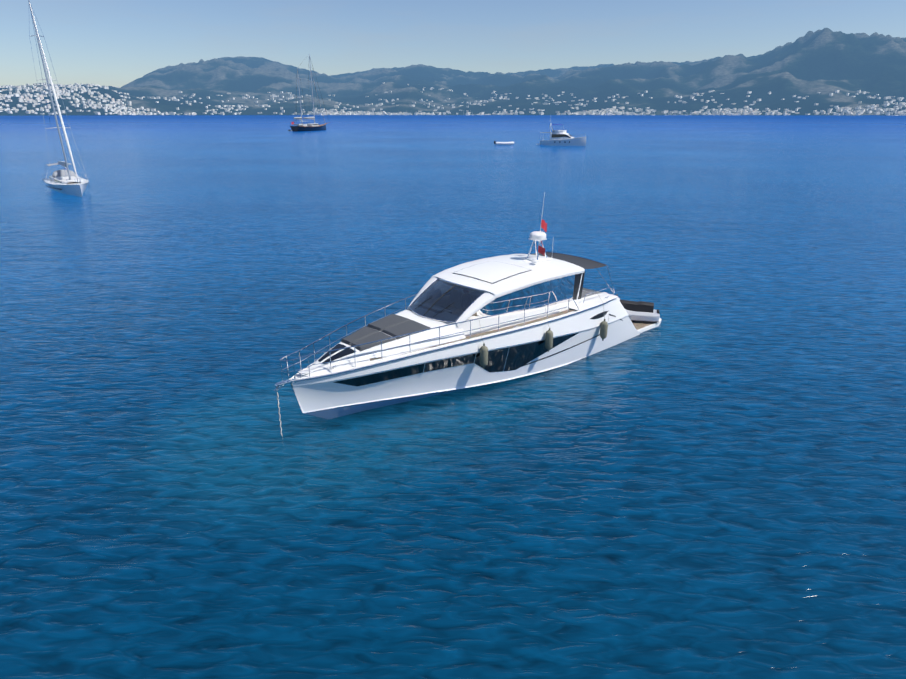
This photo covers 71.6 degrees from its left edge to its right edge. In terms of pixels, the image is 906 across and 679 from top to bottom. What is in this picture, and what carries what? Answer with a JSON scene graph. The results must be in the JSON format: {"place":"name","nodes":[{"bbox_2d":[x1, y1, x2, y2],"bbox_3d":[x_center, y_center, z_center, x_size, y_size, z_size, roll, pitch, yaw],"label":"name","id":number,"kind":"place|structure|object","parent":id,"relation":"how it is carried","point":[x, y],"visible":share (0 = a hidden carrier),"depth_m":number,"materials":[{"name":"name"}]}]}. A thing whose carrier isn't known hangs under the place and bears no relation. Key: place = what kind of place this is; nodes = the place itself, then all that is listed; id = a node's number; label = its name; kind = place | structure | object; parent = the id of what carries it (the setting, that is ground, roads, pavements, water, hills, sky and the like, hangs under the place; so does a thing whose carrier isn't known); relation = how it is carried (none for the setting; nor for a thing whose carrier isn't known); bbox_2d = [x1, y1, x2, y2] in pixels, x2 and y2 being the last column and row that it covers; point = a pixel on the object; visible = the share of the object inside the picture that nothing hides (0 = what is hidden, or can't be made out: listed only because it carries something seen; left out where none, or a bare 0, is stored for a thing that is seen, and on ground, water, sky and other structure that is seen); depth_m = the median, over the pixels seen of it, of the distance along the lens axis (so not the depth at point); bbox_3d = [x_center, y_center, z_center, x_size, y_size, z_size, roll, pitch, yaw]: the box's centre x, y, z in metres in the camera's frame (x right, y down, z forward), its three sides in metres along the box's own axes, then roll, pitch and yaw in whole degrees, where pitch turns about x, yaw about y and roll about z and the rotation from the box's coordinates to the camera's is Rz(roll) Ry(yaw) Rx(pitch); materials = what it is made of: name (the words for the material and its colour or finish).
{"place":"outdoors","nodes":[
{"label":"outdoors","id":0,"kind":"place"},
{"bbox_2d":[0,115,905,678],"bbox_3d":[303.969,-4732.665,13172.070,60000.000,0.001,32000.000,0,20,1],"label":"sea","id":1,"kind":"structure","parent":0,"point":[706,479],"depth_m":19.84,"materials":[{"name":"liquid"}]},
{"bbox_2d":[28,0,89,196],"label":"sailing yacht","id":2,"kind":"object","parent":1,"relation":"on","point":[67,181],"visible":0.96,"depth_m":72.98,"materials":[{"name":"white plastic"}]},
{"bbox_2d":[290,54,329,131],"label":"sailboat","id":3,"kind":"object","parent":1,"relation":"on","point":[314,126],"visible":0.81,"depth_m":337.91,"materials":[{"name":"black"}]},
{"bbox_2d":[273,192,661,418],"bbox_3d":[1.815,-1.634,23.380,18.461,7.080,5.022,-17,26,-39],"label":"motor yacht","id":4,"kind":"object","parent":1,"relation":"on","point":[481,322],"visible":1,"depth_m":21.33,"materials":[{"name":"white gelcoated fibreglass"},{"name":"tinted glass"},{"name":"teak decking"}]},
{"bbox_2d":[276,387,282,435],"bbox_3d":[-5.085,2.772,18.612,0.068,3.012,0.068,0,20,1],"label":"anchor chain","id":5,"kind":"object","parent":4,"relation":"hanging from","point":[279,413],"visible":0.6,"depth_m":18.39,"materials":[{"name":"grey metal"}]},
{"bbox_2d":[612,294,659,322],"bbox_3d":[7.889,-1.465,28.559,2.889,1.112,1.134,5,20,12],"label":"dinghy","id":6,"kind":"object","parent":4,"relation":"on","point":[642,311],"visible":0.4,"depth_m":28.16,"materials":[{"name":"white rubber"}]},
{"bbox_2d":[494,141,513,144],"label":"small boat","id":7,"kind":"object","parent":1,"relation":"on","point":[502,143],"visible":1,"depth_m":188.37,"materials":[{"name":"white plastic"}]},
{"bbox_2d":[536,122,585,145],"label":"flybridge cruiser","id":8,"kind":"object","parent":1,"relation":"on","point":[560,138],"visible":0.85,"depth_m":184.16,"materials":[{"name":"white plastic"}]},
{"bbox_2d":[0,28,905,115],"bbox_3d":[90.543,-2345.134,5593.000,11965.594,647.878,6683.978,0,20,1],"label":"coast hills","id":9,"kind":"structure","parent":0,"point":[825,62],"depth_m":4068.74,"materials":[{"name":"green plant"}]},
{"bbox_2d":[0,82,905,115],"bbox_3d":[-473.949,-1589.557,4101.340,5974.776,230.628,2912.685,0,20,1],"label":"town houses","id":10,"kind":"structure","parent":9,"relation":"on","point":[714,111],"depth_m":3265.68,"materials":[{"name":"white tile"}]},
{"bbox_2d":[0,0,905,87],"label":"sky","id":11,"kind":"structure","parent":0,"point":[116,43],"materials":[{"name":"blue"}]}
]}

